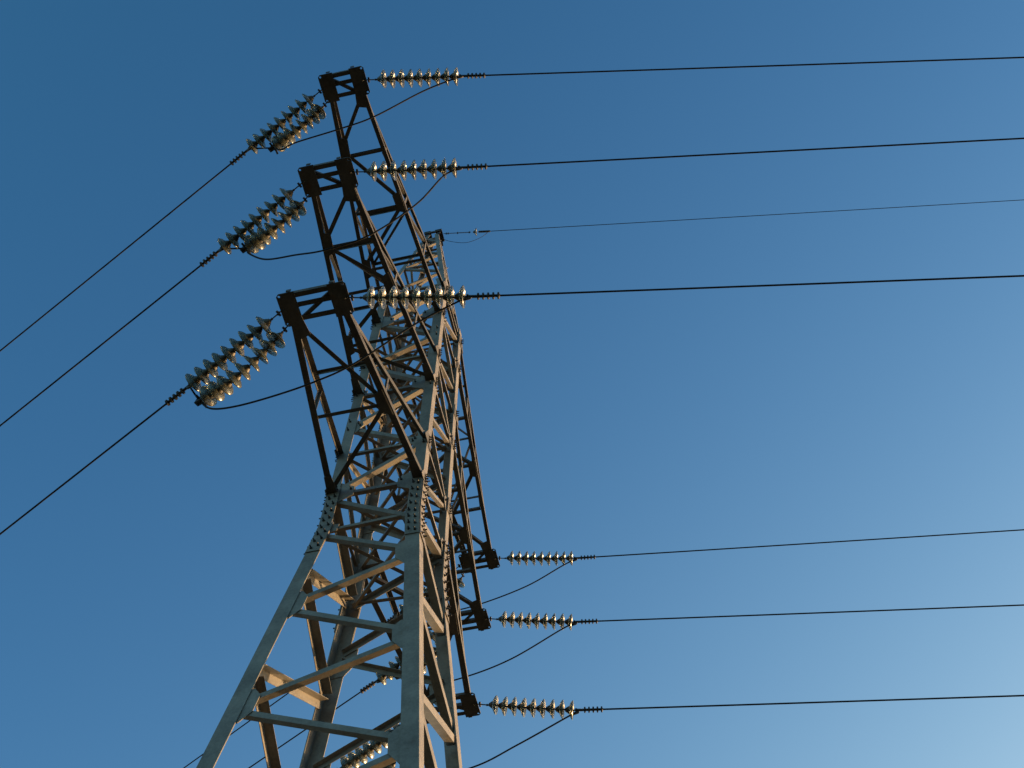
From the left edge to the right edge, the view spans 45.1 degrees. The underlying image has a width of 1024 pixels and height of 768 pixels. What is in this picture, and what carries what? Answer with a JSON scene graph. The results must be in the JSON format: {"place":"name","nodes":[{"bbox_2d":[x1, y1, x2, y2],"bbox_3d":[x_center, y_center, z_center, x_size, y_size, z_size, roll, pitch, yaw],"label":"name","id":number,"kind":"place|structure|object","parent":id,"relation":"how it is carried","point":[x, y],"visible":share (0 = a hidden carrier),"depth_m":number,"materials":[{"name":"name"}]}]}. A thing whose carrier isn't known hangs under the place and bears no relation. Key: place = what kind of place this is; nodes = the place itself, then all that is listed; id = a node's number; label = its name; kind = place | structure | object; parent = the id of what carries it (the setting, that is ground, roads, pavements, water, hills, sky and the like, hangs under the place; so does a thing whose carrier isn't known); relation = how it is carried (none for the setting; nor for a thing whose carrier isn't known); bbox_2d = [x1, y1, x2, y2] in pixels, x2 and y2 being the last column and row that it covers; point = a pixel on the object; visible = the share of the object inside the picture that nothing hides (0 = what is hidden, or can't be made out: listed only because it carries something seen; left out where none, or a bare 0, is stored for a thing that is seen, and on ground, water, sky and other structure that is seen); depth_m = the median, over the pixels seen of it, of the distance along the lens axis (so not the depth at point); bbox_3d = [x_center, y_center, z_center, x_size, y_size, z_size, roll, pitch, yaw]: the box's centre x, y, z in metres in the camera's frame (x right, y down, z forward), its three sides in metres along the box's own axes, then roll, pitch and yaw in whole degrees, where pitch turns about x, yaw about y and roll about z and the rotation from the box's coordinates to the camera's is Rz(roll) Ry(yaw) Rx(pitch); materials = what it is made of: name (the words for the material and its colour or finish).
{"place":"outdoors","nodes":[
{"label":"outdoors","id":0,"kind":"place"},
{"bbox_2d":[0,0,1023,767],"label":"sky","id":1,"kind":"structure","parent":0,"point":[138,597],"materials":[{"name":"blue"}]},
{"bbox_3d":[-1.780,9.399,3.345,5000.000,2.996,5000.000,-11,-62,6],"label":"ground","id":2,"kind":"structure","parent":0,"visible":0},
{"bbox_2d":[196,66,499,767],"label":"lattice tower","id":3,"kind":"structure","parent":2,"relation":"on","point":[418,550],"depth_m":16.62,"materials":[{"name":"metal"}]},
{"bbox_2d":[165,309,284,405],"bbox_3d":[-3.591,-0.343,15.444,1.899,0.541,0.294,-33,-66,17],"label":"insulator string","id":4,"kind":"object","parent":3,"relation":"attached to","point":[193,381],"visible":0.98,"depth_m":15.35,"materials":[{"name":"glass"}]},
{"bbox_2d":[0,403,165,534],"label":"power line","id":5,"kind":"object","parent":4,"relation":"attached to","point":[83,468],"visible":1,"depth_m":15.74,"materials":[{"name":"metal"}]},
{"bbox_2d":[194,323,288,407],"bbox_3d":[-3.378,-0.210,15.414,1.448,0.756,0.290,-33,-66,17],"label":"insulator string","id":6,"kind":"object","parent":3,"relation":"attached to","point":[212,393],"visible":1,"depth_m":15.24,"materials":[{"name":"glass"}]},
{"bbox_2d":[190,296,468,409],"bbox_3d":[-2.255,-0.255,14.974,3.710,0.931,0.228,-16,-63,9],"label":"jumper cable","id":7,"kind":"object","parent":6,"relation":"hanging from","point":[352,364],"visible":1,"depth_m":14.77,"materials":[{"name":"metal"}]},
{"bbox_2d":[199,181,304,266],"bbox_3d":[-3.697,-2.288,17.584,1.904,0.527,0.294,-33,-66,17],"label":"insulator string","id":8,"kind":"object","parent":3,"relation":"attached to","point":[233,239],"visible":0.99,"depth_m":17.49,"materials":[{"name":"metal"}]},
{"bbox_2d":[0,265,200,426],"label":"power line","id":9,"kind":"object","parent":8,"relation":"attached to","point":[110,337],"visible":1,"depth_m":17.97,"materials":[{"name":"metal"}]},
{"bbox_2d":[240,195,308,253],"bbox_3d":[-3.391,-2.244,17.574,1.206,0.619,0.293,-33,-66,17],"label":"insulator string","id":10,"kind":"object","parent":3,"relation":"attached to","point":[257,241],"visible":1,"depth_m":17.42,"materials":[{"name":"glass"}]},
{"bbox_2d":[221,167,459,259],"bbox_3d":[-2.421,-2.103,16.859,3.613,1.612,0.151,-16,-63,9],"label":"jumper cable","id":11,"kind":"object","parent":10,"relation":"hanging from","point":[414,205],"visible":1,"depth_m":16.42,"materials":[{"name":"metal"}]},
{"bbox_2d":[229,88,324,164],"bbox_3d":[-3.715,-4.084,19.544,1.918,0.477,0.294,-33,-66,17],"label":"insulator string","id":12,"kind":"object","parent":3,"relation":"attached to","point":[267,134],"visible":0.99,"depth_m":19.45,"materials":[{"name":"metal"}]},
{"bbox_2d":[0,164,230,351],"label":"power line","id":13,"kind":"object","parent":12,"relation":"attached to","point":[137,239],"visible":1,"depth_m":20.05,"materials":[{"name":"metal"}]},
{"bbox_2d":[268,101,327,153],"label":"insulator string","id":14,"kind":"object","parent":3,"relation":"attached to","point":[316,113],"visible":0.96,"depth_m":19.34,"materials":[{"name":"glass"}]},
{"bbox_2d":[257,79,452,150],"bbox_3d":[-2.472,-4.065,19.078,3.570,0.853,0.136,-17,-63,9],"label":"jumper cable","id":15,"kind":"object","parent":14,"relation":"hanging from","point":[357,122],"visible":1,"depth_m":18.84,"materials":[{"name":"metal"}]},
{"bbox_2d":[340,724,399,767],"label":"insulator string","id":16,"kind":"object","parent":3,"relation":"attached to","point":[355,759],"visible":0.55,"depth_m":18.66,"materials":[{"name":"metal"}]},
{"bbox_2d":[383,762,399,767],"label":"insulator string","id":17,"kind":"object","parent":3,"relation":"attached to","point":[392,765],"visible":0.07,"depth_m":18.38,"materials":[{"name":"metal"}]},
{"bbox_2d":[360,631,434,693],"bbox_3d":[-1.871,4.762,21.389,1.883,0.595,0.290,-33,-66,17],"label":"insulator string","id":18,"kind":"object","parent":3,"relation":"attached to","point":[381,678],"visible":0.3,"depth_m":21.32,"materials":[{"name":"metal"}]},
{"bbox_2d":[249,692,360,767],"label":"power line","id":19,"kind":"object","parent":18,"relation":"attached to","point":[304,730],"visible":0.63,"depth_m":21.74,"materials":[{"name":"metal"}]},
{"bbox_2d":[394,642,436,679],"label":"insulator string","id":20,"kind":"object","parent":3,"relation":"attached to","point":[425,665],"visible":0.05,"depth_m":21.24,"materials":[{"name":"metal"}]},
{"bbox_2d":[378,622,575,683],"bbox_3d":[-0.601,4.742,21.033,3.580,0.650,0.148,-16,-63,9],"label":"jumper cable","id":21,"kind":"object","parent":20,"relation":"hanging from","point":[514,656],"visible":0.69,"depth_m":20.79,"materials":[{"name":"metal"}]},
{"bbox_2d":[350,157,487,181],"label":"insulator string","id":22,"kind":"object","parent":3,"relation":"attached to","point":[392,170],"visible":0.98,"depth_m":17.27,"materials":[{"name":"metal"}]},
{"bbox_2d":[487,137,1023,166],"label":"power line","id":23,"kind":"object","parent":22,"relation":"attached to","point":[756,152],"visible":1,"depth_m":17.05,"materials":[{"name":"metal"}]},
{"bbox_2d":[344,285,499,308],"bbox_3d":[-1.109,-1.070,15.151,1.937,0.419,0.293,-3,-61,2],"label":"insulator string","id":24,"kind":"object","parent":3,"relation":"attached to","point":[393,297],"visible":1,"depth_m":15.10,"materials":[{"name":"glass"}]},
{"bbox_2d":[500,275,1023,295],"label":"power line","id":25,"kind":"object","parent":24,"relation":"attached to","point":[763,285],"visible":1,"depth_m":14.80,"materials":[{"name":"metal"}]},
{"bbox_2d":[362,67,485,87],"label":"insulator string","id":26,"kind":"object","parent":3,"relation":"attached to","point":[401,79],"visible":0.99,"depth_m":19.19,"materials":[{"name":"metal"}]},
{"bbox_2d":[485,57,1023,75],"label":"power line","id":27,"kind":"object","parent":26,"relation":"attached to","point":[755,66],"visible":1,"depth_m":18.58,"materials":[{"name":"metal"}]},
{"bbox_2d":[387,563,462,621],"bbox_3d":[-1.700,4.062,23.929,1.891,0.564,0.291,-33,-66,17],"label":"insulator string","id":28,"kind":"object","parent":3,"relation":"attached to","point":[401,605],"visible":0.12,"depth_m":23.87,"materials":[{"name":"metal"}]},
{"bbox_2d":[184,693,288,767],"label":"power line","id":29,"kind":"object","parent":28,"relation":"attached to","point":[237,729],"visible":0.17,"depth_m":24.58,"materials":[{"name":"metal"}]},
{"bbox_2d":[446,573,464,600],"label":"insulator string","id":30,"kind":"object","parent":3,"relation":"attached to","point":[460,583],"visible":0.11,"depth_m":23.82,"materials":[{"name":"metal"}]},
{"bbox_2d":[401,558,575,612],"bbox_3d":[-0.453,3.996,23.630,3.551,0.617,0.132,-17,-63,9],"label":"jumper cable","id":31,"kind":"object","parent":30,"relation":"hanging from","point":[522,587],"visible":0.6,"depth_m":23.37,"materials":[{"name":"metal"}]},
{"bbox_2d":[473,695,602,719],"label":"insulator string","id":32,"kind":"object","parent":3,"relation":"attached to","point":[522,707],"visible":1,"depth_m":18.27,"materials":[{"name":"metal"}]},
{"bbox_2d":[469,711,576,767],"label":"jumper cable","id":33,"kind":"object","parent":32,"relation":"hanging from","point":[521,742],"visible":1,"depth_m":18.06,"materials":[{"name":"metal"}]},
{"bbox_2d":[603,695,1023,709],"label":"power line","id":34,"kind":"object","parent":32,"relation":"attached to","point":[813,702],"visible":1,"depth_m":18.06,"materials":[{"name":"metal"}]},
{"bbox_2d":[485,611,597,629],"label":"insulator string","id":35,"kind":"object","parent":3,"relation":"attached to","point":[520,620],"visible":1,"depth_m":21.06,"materials":[{"name":"metal"}]},
{"bbox_2d":[598,604,1023,621],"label":"power line","id":36,"kind":"object","parent":35,"relation":"attached to","point":[811,613],"visible":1,"depth_m":20.84,"materials":[{"name":"metal"}]},
{"bbox_2d":[495,551,595,565],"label":"insulator string","id":37,"kind":"object","parent":3,"relation":"attached to","point":[518,558],"visible":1,"depth_m":23.62,"materials":[{"name":"glass"}]},
{"bbox_2d":[596,529,1023,557],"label":"power line","id":38,"kind":"object","parent":37,"relation":"attached to","point":[811,543],"visible":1,"depth_m":23.56,"materials":[{"name":"metal"}]},
{"bbox_2d":[496,200,1018,230],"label":"ground wire","id":39,"kind":"object","parent":3,"relation":"attached to","point":[757,215],"visible":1,"depth_m":25.95,"materials":[{"name":"metal"}]},
{"bbox_2d":[443,228,490,235],"bbox_3d":[-0.951,-3.191,26.172,0.995,0.178,0.177,-9,-62,5],"label":"ground wire insulator","id":40,"kind":"object","parent":39,"relation":"attached to","point":[474,232],"visible":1,"depth_m":26.14,"materials":[{"name":"metal"}]}
]}

